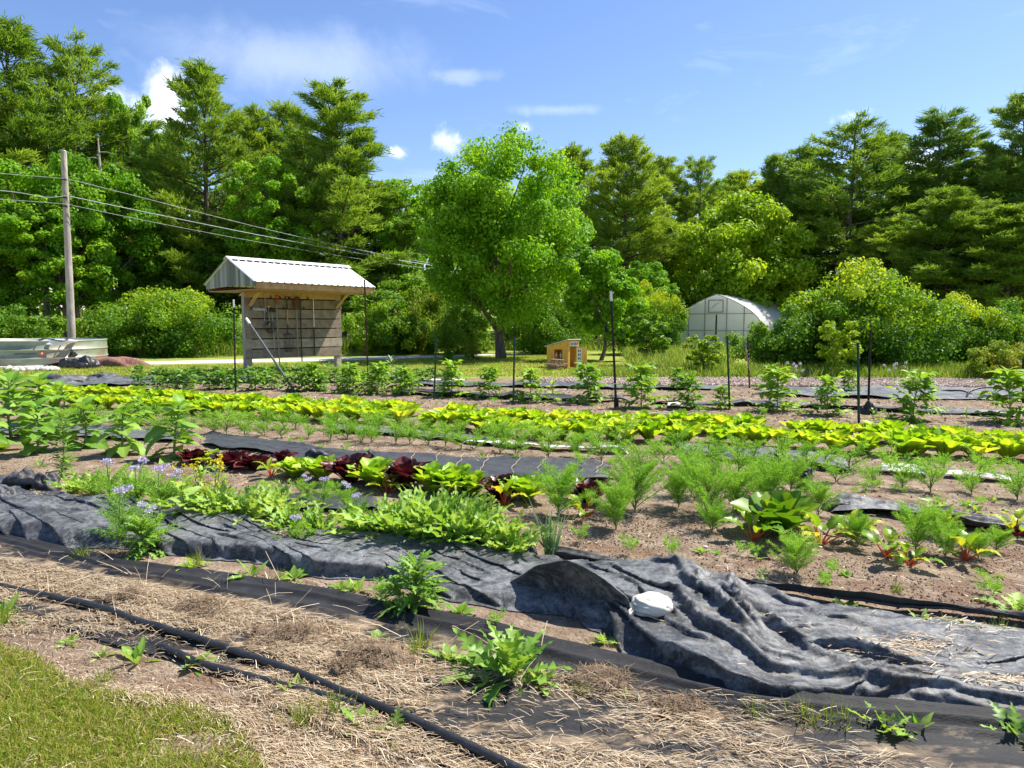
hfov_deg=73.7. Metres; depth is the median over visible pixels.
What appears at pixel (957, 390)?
irrigation hose
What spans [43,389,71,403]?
lettuce
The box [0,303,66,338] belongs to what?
shrub
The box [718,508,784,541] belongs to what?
chard
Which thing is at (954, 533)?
dill
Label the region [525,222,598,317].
broadleaf tree
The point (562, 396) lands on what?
landscape fabric
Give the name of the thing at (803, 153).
pine tree
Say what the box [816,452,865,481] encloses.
carrot plant
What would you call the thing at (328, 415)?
carrot plant
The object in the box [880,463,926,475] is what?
row cover strip
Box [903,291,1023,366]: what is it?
shrub
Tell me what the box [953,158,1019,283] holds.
broadleaf tree
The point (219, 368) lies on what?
potato plant
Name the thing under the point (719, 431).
lettuce
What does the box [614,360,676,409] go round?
tomato plant
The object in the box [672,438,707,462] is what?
carrot plant
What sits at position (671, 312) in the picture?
shrub
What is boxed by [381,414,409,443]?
carrot plant
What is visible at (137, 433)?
landscape fabric
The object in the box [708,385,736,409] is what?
tomato plant
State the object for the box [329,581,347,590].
weed
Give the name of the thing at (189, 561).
weed
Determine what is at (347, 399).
lettuce
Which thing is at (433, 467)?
green lettuce
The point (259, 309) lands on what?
hand saw
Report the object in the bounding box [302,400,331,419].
lettuce
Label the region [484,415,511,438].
carrot plant
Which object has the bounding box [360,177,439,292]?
tree
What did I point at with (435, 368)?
fence post
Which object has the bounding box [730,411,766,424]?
lettuce
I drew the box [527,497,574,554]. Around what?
grass clump
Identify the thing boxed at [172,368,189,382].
potato plant
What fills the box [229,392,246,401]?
lettuce
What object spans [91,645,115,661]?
weed
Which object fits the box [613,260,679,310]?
broadleaf tree
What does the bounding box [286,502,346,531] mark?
mustard greens
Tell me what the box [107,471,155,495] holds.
mustard greens
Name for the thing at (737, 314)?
poly tunnel
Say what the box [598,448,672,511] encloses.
dill
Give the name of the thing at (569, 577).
turned back fabric
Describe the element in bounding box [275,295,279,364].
hoe
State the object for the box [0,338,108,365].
stock tank
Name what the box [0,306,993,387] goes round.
ground
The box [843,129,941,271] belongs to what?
pine tree
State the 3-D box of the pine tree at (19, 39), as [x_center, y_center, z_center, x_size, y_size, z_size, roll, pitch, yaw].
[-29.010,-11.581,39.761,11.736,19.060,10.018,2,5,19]
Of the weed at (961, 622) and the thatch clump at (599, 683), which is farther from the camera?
the weed at (961, 622)
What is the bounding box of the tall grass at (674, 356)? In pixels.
[97,336,991,379]
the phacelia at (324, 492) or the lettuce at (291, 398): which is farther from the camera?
the lettuce at (291, 398)
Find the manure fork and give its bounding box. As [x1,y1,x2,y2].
[284,296,293,351]
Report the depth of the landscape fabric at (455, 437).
8.96 m
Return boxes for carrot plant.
[56,408,75,426]
[61,402,91,417]
[86,402,107,417]
[96,412,108,425]
[104,408,142,426]
[115,414,141,427]
[126,398,156,415]
[136,401,164,421]
[142,411,185,427]
[143,418,167,428]
[162,413,189,431]
[172,405,190,419]
[172,415,205,431]
[194,409,211,421]
[201,413,224,430]
[205,409,223,421]
[207,408,237,433]
[222,403,246,425]
[232,411,267,435]
[238,411,262,424]
[249,420,277,435]
[252,405,278,428]
[266,413,290,426]
[273,423,291,436]
[281,407,315,429]
[299,421,316,437]
[313,416,342,440]
[316,407,341,425]
[324,418,360,439]
[338,413,357,427]
[352,425,367,441]
[357,409,377,428]
[358,415,389,442]
[366,408,391,433]
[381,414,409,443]
[392,416,414,431]
[398,424,426,444]
[401,416,420,431]
[409,425,438,444]
[416,417,434,431]
[431,420,449,435]
[431,423,466,446]
[446,431,469,448]
[454,419,470,434]
[457,427,489,449]
[479,413,512,437]
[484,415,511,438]
[484,427,518,452]
[499,430,533,453]
[506,420,526,439]
[514,420,546,442]
[535,428,563,456]
[541,423,565,442]
[564,429,588,445]
[564,431,591,452]
[582,433,620,458]
[583,419,611,441]
[607,440,632,457]
[608,419,638,447]
[626,439,654,460]
[641,438,682,463]
[644,436,665,452]
[665,426,689,448]
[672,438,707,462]
[684,435,729,465]
[697,433,728,451]
[723,440,754,470]
[726,432,752,453]
[743,451,774,467]
[745,439,766,454]
[749,447,793,465]
[754,432,796,455]
[793,450,825,470]
[795,439,822,458]
[815,446,840,464]
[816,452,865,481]
[829,439,871,467]
[857,460,887,480]
[872,439,923,471]
[890,458,921,487]
[902,455,950,491]
[906,457,940,469]
[920,451,967,470]
[951,466,990,493]
[962,442,1005,476]
[988,461,1023,499]
[1001,456,1023,474]
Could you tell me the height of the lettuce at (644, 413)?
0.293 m
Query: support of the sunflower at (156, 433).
on the garden soil
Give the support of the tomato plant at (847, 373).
on the garden soil
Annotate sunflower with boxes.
[0,367,31,413]
[0,371,52,439]
[0,395,22,448]
[10,371,70,424]
[12,397,76,456]
[50,380,82,416]
[66,396,109,450]
[96,402,145,457]
[126,395,155,426]
[144,393,209,463]
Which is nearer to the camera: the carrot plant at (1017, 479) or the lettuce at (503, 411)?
the carrot plant at (1017, 479)
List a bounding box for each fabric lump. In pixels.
[0,488,17,495]
[1,467,34,489]
[27,374,89,384]
[31,472,61,490]
[87,373,122,379]
[305,448,328,458]
[365,449,376,457]
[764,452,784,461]
[797,467,812,488]
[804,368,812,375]
[821,497,854,511]
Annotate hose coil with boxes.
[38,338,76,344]
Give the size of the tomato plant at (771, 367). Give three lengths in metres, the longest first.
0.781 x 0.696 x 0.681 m
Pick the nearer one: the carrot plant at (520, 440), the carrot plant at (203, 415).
the carrot plant at (520, 440)
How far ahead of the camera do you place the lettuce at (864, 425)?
8.47 m
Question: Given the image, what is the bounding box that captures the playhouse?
[545,339,588,368]
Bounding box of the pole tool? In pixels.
[313,298,314,355]
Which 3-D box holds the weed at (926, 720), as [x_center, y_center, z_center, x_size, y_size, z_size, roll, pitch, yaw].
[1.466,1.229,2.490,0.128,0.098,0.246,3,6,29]
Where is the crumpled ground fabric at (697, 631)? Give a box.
[0,484,1023,710]
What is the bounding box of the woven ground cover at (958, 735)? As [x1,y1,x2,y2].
[0,531,1023,767]
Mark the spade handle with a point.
(301, 330)
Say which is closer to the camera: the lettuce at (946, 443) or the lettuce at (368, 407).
the lettuce at (946, 443)
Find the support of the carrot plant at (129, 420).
on the garden soil
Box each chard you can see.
[254,457,281,475]
[367,470,411,493]
[478,479,527,505]
[565,492,610,517]
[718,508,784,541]
[797,510,860,545]
[827,509,884,536]
[856,525,921,558]
[887,539,945,565]
[914,505,970,526]
[928,527,1000,560]
[988,509,1023,535]
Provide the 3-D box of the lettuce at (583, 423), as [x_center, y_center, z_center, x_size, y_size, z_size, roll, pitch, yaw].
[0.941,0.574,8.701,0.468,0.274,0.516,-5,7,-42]
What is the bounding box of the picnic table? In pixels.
[546,359,566,369]
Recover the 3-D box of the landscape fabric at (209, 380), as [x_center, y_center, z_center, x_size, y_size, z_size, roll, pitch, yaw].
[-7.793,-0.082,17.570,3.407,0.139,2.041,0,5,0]
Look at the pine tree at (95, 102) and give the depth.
41.06 m
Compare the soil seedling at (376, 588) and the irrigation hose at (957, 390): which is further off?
the irrigation hose at (957, 390)
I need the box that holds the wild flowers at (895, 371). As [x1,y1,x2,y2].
[883,361,906,379]
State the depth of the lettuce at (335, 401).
11.15 m
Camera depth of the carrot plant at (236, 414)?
9.87 m
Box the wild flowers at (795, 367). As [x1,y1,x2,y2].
[786,361,803,379]
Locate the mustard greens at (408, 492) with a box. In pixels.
[387,482,458,520]
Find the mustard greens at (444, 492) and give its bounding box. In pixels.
[399,482,503,538]
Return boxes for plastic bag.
[860,400,877,414]
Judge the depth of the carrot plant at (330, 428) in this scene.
8.48 m
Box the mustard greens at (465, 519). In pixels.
[402,492,525,548]
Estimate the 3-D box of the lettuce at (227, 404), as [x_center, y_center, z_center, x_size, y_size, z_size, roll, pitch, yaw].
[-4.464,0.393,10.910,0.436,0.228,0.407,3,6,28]
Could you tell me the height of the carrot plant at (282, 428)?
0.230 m
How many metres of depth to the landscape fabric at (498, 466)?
7.30 m
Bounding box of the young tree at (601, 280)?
[561,247,648,360]
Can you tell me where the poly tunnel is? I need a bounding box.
[676,294,795,348]
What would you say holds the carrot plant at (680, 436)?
on the garden soil
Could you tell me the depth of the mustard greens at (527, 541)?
4.28 m
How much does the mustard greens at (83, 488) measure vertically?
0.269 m
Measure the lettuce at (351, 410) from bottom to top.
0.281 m
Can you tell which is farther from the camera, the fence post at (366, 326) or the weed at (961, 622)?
the fence post at (366, 326)
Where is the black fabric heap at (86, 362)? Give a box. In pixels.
[43,355,100,368]
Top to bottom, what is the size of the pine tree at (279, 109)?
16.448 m
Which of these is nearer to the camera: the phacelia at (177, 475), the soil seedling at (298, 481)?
the phacelia at (177, 475)
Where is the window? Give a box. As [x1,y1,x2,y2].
[570,341,577,345]
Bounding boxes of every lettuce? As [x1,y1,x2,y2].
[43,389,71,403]
[58,384,75,389]
[62,391,84,403]
[69,386,82,390]
[69,392,92,402]
[74,385,96,393]
[85,393,113,407]
[86,383,121,393]
[93,393,121,408]
[95,387,116,393]
[104,386,123,394]
[112,394,135,404]
[120,385,147,394]
[120,397,134,406]
[123,393,155,409]
[131,389,149,393]
[141,396,170,409]
[146,388,162,395]
[152,396,170,406]
[159,388,179,397]
[172,389,199,399]
[175,448,207,463]
[185,390,206,399]
[185,398,199,413]
[188,397,216,413]
[191,449,220,463]
[194,392,214,398]
[204,400,225,415]
[205,393,227,400]
[209,450,252,468]
[220,393,235,401]
[221,401,236,412]
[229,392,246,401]
[229,399,255,413]
[233,454,274,470]
[236,392,265,400]
[249,400,277,415]
[260,396,275,402]
[262,402,288,418]
[268,396,286,402]
[269,449,298,462]
[269,456,305,476]
[270,403,294,417]
[280,392,313,406]
[287,400,315,419]
[291,454,336,479]
[293,397,310,404]
[302,397,328,402]
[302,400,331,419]
[317,402,349,420]
[317,453,370,483]
[326,394,365,404]
[328,398,342,404]
[339,403,365,421]
[345,456,394,486]
[356,403,380,422]
[357,400,373,404]
[370,407,391,420]
[373,399,388,407]
[382,404,416,422]
[383,456,431,487]
[387,399,407,407]
[395,401,424,416]
[410,461,454,493]
[415,411,437,426]
[423,462,484,493]
[428,408,456,427]
[433,401,469,410]
[443,408,469,427]
[445,471,492,495]
[447,403,477,412]
[462,408,499,430]
[471,412,509,432]
[473,407,497,412]
[476,473,522,499]
[485,416,521,434]
[487,406,515,416]
[504,474,547,500]
[510,406,529,421]
[520,416,556,436]
[520,419,552,436]
[523,408,550,420]
[544,407,574,419]
[547,417,579,438]
[567,418,601,439]
[568,477,610,502]
[569,410,591,420]
[581,413,609,421]
[593,417,621,438]
[601,410,632,419]
[607,415,648,439]
[620,409,661,418]
[628,419,666,440]
[649,417,671,428]
[657,409,698,425]
[659,425,684,440]
[671,420,709,442]
[692,411,723,431]
[701,423,738,442]
[707,414,735,426]
[723,424,749,444]
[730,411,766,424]
[730,489,820,534]
[738,423,775,445]
[767,426,806,445]
[779,419,808,432]
[794,428,825,447]
[800,418,840,432]
[817,429,853,449]
[826,422,861,435]
[843,431,883,452]
[854,423,879,434]
[862,417,914,441]
[874,427,935,455]
[885,428,942,455]
[902,423,934,434]
[927,428,974,456]
[933,425,964,434]
[952,425,984,435]
[953,432,1000,458]
[974,429,1015,435]
[988,434,1023,459]
[1007,430,1023,435]
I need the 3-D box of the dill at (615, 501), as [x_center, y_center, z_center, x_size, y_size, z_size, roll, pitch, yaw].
[0.725,0.855,4.906,0.362,0.392,0.447,-1,4,-9]
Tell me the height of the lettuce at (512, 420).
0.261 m
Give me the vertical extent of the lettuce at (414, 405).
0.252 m
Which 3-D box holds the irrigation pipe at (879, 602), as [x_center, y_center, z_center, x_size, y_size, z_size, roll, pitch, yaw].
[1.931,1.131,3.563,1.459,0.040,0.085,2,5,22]
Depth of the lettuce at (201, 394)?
12.33 m
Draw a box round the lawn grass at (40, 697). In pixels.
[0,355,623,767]
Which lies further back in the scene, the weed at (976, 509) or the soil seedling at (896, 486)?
the soil seedling at (896, 486)
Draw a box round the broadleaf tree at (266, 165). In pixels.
[212,154,322,261]
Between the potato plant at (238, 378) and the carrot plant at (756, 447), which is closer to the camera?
the carrot plant at (756, 447)
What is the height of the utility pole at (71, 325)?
8.895 m
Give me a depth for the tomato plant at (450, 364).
13.63 m
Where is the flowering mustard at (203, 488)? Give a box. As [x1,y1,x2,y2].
[188,478,227,502]
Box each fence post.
[233,299,235,391]
[364,280,368,386]
[433,336,436,399]
[512,337,514,404]
[610,291,618,407]
[726,336,730,409]
[745,337,750,387]
[856,342,859,423]
[867,330,871,400]
[1022,358,1023,402]
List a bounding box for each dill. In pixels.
[526,459,600,513]
[586,478,637,529]
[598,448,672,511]
[659,464,695,507]
[669,451,714,496]
[672,450,760,513]
[694,496,735,531]
[708,456,771,511]
[736,453,814,493]
[767,532,822,573]
[776,456,816,490]
[801,478,845,515]
[835,509,879,545]
[893,498,954,550]
[925,507,961,533]
[925,516,977,556]
[954,528,1001,558]
[982,524,1015,549]
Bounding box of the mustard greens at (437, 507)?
[372,487,500,545]
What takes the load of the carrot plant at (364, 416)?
on the garden soil
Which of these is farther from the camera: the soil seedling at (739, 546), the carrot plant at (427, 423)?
the carrot plant at (427, 423)
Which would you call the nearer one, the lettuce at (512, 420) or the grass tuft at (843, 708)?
the grass tuft at (843, 708)
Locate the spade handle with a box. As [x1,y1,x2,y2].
[299,300,302,360]
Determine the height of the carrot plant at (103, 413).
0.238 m
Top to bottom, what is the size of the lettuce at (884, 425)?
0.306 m
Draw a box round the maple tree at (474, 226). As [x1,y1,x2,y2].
[414,120,596,358]
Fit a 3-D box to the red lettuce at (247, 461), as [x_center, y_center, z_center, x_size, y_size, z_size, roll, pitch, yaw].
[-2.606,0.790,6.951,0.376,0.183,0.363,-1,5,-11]
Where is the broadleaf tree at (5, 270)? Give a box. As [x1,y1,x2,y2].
[0,203,39,286]
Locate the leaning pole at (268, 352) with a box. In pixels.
[245,318,295,391]
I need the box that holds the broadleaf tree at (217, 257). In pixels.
[148,216,263,320]
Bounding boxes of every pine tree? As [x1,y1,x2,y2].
[0,11,130,290]
[0,25,164,318]
[0,96,62,197]
[71,104,166,309]
[112,131,203,289]
[121,55,273,320]
[195,102,290,314]
[246,76,424,341]
[248,98,328,255]
[258,121,362,262]
[323,179,425,329]
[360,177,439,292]
[532,139,632,272]
[575,130,706,308]
[614,156,702,308]
[669,154,740,270]
[688,169,776,296]
[754,151,809,305]
[764,141,853,312]
[767,189,878,327]
[775,107,938,284]
[832,212,959,301]
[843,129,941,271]
[854,105,1019,296]
[877,186,1023,315]
[928,202,1023,320]
[945,86,1023,297]
[981,149,1023,250]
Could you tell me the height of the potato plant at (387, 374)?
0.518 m
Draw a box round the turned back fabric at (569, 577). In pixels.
[510,560,629,608]
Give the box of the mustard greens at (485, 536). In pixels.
[419,504,533,551]
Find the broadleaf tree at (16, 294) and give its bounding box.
[0,158,90,321]
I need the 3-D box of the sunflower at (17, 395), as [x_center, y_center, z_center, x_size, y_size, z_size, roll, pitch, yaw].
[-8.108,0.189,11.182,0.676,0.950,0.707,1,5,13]
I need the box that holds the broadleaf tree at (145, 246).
[23,148,167,311]
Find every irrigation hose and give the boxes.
[941,390,972,393]
[966,386,993,397]
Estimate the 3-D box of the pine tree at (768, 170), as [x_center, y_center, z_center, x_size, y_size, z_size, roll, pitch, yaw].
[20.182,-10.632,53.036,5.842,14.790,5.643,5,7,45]
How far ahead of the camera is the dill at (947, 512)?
4.68 m
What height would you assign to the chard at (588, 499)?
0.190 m
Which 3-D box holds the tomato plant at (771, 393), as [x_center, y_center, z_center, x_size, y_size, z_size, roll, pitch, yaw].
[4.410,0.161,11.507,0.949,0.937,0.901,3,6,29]
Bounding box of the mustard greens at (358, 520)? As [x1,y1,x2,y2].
[321,492,423,541]
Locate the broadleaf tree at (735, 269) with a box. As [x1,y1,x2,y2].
[668,189,821,315]
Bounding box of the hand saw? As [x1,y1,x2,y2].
[252,308,265,320]
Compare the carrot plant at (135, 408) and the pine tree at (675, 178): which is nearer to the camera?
the carrot plant at (135, 408)
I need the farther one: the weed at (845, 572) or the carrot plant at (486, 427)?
the carrot plant at (486, 427)
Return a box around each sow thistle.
[113,512,171,560]
[374,549,455,618]
[439,620,574,711]
[845,700,917,739]
[981,698,1023,742]
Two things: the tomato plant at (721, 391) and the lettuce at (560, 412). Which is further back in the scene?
the tomato plant at (721, 391)
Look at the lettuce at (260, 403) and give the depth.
10.60 m
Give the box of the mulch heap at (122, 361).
[55,356,150,366]
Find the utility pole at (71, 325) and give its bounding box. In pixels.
[58,150,75,337]
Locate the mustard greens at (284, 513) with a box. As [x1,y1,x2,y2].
[251,493,332,529]
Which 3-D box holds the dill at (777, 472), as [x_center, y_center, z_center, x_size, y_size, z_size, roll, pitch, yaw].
[2.013,0.770,5.415,0.610,0.455,0.538,-1,5,-10]
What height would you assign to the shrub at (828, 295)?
4.227 m
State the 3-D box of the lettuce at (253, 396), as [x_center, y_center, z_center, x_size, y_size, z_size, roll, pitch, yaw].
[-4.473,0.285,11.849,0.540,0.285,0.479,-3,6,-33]
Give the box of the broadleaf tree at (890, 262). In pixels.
[879,243,939,297]
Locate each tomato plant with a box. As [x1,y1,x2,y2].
[298,360,330,391]
[332,362,367,393]
[355,361,395,395]
[383,365,423,395]
[422,358,475,398]
[469,365,505,401]
[505,366,548,403]
[566,362,613,403]
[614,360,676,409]
[630,362,659,386]
[665,365,694,388]
[666,371,711,410]
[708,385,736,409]
[746,366,802,413]
[757,363,785,387]
[795,374,852,416]
[837,370,861,390]
[874,369,950,423]
[975,365,1023,426]
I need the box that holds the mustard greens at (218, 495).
[170,475,264,514]
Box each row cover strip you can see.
[466,440,627,453]
[667,402,693,408]
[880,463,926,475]
[943,470,1011,480]
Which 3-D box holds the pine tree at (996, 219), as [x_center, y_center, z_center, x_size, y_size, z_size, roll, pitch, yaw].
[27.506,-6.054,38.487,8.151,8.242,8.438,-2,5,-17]
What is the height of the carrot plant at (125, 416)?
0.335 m
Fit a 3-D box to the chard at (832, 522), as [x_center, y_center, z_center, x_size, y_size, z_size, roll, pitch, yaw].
[2.080,0.950,4.576,0.498,0.265,0.397,-1,5,-9]
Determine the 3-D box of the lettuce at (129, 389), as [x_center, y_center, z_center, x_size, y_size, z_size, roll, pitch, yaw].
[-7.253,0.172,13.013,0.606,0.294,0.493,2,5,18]
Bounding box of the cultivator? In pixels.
[265,305,275,332]
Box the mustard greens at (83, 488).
[59,465,128,494]
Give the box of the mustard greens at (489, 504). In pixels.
[455,495,529,528]
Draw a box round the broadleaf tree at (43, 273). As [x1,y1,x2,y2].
[0,194,115,337]
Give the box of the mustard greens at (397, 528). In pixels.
[349,485,465,536]
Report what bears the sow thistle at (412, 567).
on the garden soil
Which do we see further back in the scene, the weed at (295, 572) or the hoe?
the hoe
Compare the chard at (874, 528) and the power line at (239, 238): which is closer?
the chard at (874, 528)
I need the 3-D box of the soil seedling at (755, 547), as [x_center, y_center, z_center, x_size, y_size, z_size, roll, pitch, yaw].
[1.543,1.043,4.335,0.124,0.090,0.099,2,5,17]
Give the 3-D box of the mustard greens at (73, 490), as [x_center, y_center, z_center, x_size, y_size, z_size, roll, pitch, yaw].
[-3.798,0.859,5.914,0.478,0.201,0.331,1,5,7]
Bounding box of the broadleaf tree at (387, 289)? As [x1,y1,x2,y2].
[342,273,454,325]
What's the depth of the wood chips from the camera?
16.71 m
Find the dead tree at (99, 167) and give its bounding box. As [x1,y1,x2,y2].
[86,137,112,304]
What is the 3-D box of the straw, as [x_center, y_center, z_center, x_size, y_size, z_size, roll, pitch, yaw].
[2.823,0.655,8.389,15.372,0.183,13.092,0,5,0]
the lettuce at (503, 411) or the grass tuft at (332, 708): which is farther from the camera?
the lettuce at (503, 411)
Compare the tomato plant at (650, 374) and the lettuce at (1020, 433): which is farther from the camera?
the tomato plant at (650, 374)
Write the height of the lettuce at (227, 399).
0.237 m
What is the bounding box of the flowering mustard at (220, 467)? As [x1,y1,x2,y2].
[203,454,233,491]
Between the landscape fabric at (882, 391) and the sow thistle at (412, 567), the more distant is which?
the landscape fabric at (882, 391)
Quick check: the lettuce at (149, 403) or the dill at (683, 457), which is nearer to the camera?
the dill at (683, 457)
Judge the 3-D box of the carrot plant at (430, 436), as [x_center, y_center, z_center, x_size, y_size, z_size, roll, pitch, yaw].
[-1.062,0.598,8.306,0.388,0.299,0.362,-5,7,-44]
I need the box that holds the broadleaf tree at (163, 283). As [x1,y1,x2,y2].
[113,224,223,305]
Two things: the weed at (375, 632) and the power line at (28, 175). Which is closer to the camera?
the weed at (375, 632)
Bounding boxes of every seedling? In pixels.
[33,458,47,466]
[261,478,279,486]
[289,478,305,492]
[326,479,342,492]
[342,579,361,592]
[370,576,393,599]
[382,596,398,607]
[488,608,507,623]
[568,522,590,538]
[572,449,592,466]
[618,531,640,551]
[660,534,681,553]
[710,549,722,556]
[735,540,753,551]
[748,541,764,552]
[749,552,770,558]
[787,528,810,550]
[816,573,831,586]
[819,569,834,578]
[824,557,838,570]
[855,479,870,488]
[867,408,878,420]
[868,476,882,487]
[870,481,879,487]
[888,483,898,490]
[893,555,909,565]
[898,485,909,491]
[919,497,947,504]
[935,496,948,503]
[958,498,969,506]
[972,578,992,590]
[973,568,989,578]
[974,494,988,504]
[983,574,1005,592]
[983,581,1001,593]
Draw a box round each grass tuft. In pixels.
[0,598,24,630]
[63,543,100,558]
[85,659,117,685]
[185,548,210,566]
[269,566,288,580]
[276,687,330,732]
[289,685,367,724]
[398,614,455,657]
[568,676,593,696]
[740,687,782,724]
[778,692,838,730]
[819,690,859,731]
[890,578,908,592]
[984,613,1015,629]
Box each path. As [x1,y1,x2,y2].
[0,352,531,366]
[547,378,1013,385]
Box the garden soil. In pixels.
[0,377,1023,767]
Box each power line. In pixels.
[0,173,64,178]
[0,190,65,197]
[0,199,60,203]
[67,195,460,269]
[68,204,451,271]
[69,179,455,267]
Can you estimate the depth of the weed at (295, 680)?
2.75 m
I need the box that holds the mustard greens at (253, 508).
[212,486,283,524]
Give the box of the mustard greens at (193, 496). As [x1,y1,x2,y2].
[146,479,230,506]
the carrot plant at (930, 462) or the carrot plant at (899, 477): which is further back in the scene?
the carrot plant at (930, 462)
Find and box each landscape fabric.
[0,422,179,439]
[0,475,35,484]
[30,375,161,386]
[160,375,255,382]
[202,431,613,480]
[255,492,377,508]
[336,424,491,444]
[366,524,537,554]
[391,388,630,400]
[409,380,724,389]
[554,546,634,561]
[655,399,1021,416]
[672,443,849,471]
[746,578,1023,618]
[758,385,1021,398]
[831,493,1023,530]
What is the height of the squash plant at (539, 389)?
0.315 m
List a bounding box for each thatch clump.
[102,583,147,602]
[163,593,228,615]
[182,601,230,622]
[242,619,333,652]
[322,648,369,679]
[327,634,422,672]
[558,659,645,694]
[643,686,725,722]
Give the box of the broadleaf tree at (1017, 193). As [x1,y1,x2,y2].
[986,189,1023,306]
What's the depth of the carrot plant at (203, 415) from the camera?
9.91 m
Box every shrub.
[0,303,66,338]
[44,308,139,349]
[77,285,242,357]
[341,298,421,354]
[379,285,452,353]
[415,302,493,354]
[442,348,454,359]
[463,342,480,359]
[504,287,595,354]
[608,279,689,354]
[622,313,672,357]
[681,334,726,373]
[724,317,818,366]
[765,256,970,367]
[813,258,896,367]
[815,320,863,374]
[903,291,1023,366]
[961,339,1023,379]
[965,298,1023,349]
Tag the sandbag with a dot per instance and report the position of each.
(654, 605)
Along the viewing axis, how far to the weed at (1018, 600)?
3.58 m
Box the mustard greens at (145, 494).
[130,477,178,501]
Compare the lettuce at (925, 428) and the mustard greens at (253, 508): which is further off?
the lettuce at (925, 428)
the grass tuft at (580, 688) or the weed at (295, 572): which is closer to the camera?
the grass tuft at (580, 688)
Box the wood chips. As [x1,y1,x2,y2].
[540,376,1020,387]
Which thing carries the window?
in the playhouse
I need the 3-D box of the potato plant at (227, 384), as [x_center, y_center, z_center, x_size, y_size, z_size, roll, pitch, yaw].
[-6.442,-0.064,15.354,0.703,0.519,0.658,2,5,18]
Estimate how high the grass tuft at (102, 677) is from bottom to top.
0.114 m
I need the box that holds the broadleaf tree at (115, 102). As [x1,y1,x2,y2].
[100,89,167,265]
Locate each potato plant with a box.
[124,364,150,377]
[127,373,149,387]
[144,366,169,381]
[146,375,166,389]
[161,375,182,388]
[162,367,177,382]
[167,369,200,389]
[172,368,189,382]
[185,365,206,380]
[192,370,227,390]
[208,364,232,381]
[208,370,245,389]
[221,374,244,389]
[231,368,246,380]
[237,366,262,381]
[240,370,273,391]
[258,365,276,379]
[261,370,286,389]
[269,364,293,381]
[278,373,300,391]
[289,364,308,379]
[291,371,318,392]
[308,374,332,391]
[316,368,330,382]
[324,366,344,382]
[332,375,350,389]
[342,372,376,390]
[362,370,385,390]
[379,364,397,380]
[384,372,405,390]
[388,365,413,379]
[401,373,422,388]
[412,367,429,380]
[417,366,441,381]
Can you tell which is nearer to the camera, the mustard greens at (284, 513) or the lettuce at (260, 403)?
the mustard greens at (284, 513)
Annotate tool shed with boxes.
[203,256,375,371]
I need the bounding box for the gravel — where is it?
[2,365,59,370]
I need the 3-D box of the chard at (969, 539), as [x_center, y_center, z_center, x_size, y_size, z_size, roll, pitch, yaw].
[2.787,0.989,4.256,0.343,0.229,0.430,1,5,7]
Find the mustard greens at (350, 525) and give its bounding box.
[312,497,390,530]
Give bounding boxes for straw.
[0,390,1023,767]
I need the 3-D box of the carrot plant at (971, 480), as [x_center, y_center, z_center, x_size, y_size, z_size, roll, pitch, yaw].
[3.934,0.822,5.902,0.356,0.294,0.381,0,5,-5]
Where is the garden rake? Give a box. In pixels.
[269,310,274,349]
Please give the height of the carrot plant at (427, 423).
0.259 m
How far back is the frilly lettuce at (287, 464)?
6.52 m
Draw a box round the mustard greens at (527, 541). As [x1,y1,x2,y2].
[469,508,561,552]
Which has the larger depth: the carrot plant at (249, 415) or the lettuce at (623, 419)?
the carrot plant at (249, 415)
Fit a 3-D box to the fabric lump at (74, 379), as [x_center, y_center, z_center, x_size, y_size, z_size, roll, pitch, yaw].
[-11.017,-0.123,16.546,1.490,0.276,1.142,0,5,0]
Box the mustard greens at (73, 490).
[44,470,94,493]
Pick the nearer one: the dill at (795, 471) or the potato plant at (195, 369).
the dill at (795, 471)
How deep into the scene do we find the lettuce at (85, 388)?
13.20 m
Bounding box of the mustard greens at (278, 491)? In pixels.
[248,479,324,517]
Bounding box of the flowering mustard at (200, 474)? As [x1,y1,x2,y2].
[171,458,214,491]
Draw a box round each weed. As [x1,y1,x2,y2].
[0,591,29,624]
[45,411,80,478]
[54,634,78,648]
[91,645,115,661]
[117,635,158,663]
[157,475,209,515]
[176,557,211,570]
[180,650,218,676]
[228,559,268,578]
[276,673,305,703]
[279,565,307,579]
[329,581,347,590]
[335,704,379,735]
[345,576,372,591]
[368,706,409,751]
[371,629,388,640]
[425,642,466,666]
[449,652,497,674]
[450,602,475,616]
[530,661,556,695]
[590,632,619,643]
[691,546,710,553]
[831,597,843,603]
[838,569,852,576]
[841,601,868,607]
[895,705,934,735]
[907,608,929,617]
[939,502,954,506]
[946,618,976,624]
[964,505,984,512]
[971,592,1023,610]
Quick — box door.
[576,347,586,367]
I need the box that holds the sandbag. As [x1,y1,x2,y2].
[629,591,672,621]
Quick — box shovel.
[293,297,299,356]
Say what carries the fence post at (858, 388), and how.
on the garden soil
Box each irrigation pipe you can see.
[0,583,527,767]
[0,602,46,618]
[156,642,360,710]
[739,577,1023,619]
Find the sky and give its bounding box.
[0,0,1023,309]
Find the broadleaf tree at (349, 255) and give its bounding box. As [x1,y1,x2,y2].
[292,241,383,312]
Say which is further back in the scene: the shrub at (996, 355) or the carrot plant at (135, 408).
the shrub at (996, 355)
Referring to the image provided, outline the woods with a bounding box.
[0,114,1016,342]
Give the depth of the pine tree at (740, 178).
53.87 m
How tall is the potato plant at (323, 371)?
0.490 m
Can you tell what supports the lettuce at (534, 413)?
on the garden soil
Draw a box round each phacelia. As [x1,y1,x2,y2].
[77,458,129,496]
[82,484,156,541]
[89,456,170,498]
[120,501,181,548]
[128,463,189,506]
[151,468,202,497]
[271,514,320,539]
[290,474,317,499]
[303,476,342,505]
[328,480,372,511]
[336,492,371,520]
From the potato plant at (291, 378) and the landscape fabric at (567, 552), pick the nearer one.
the landscape fabric at (567, 552)
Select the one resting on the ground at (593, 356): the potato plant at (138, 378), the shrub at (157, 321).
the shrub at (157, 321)

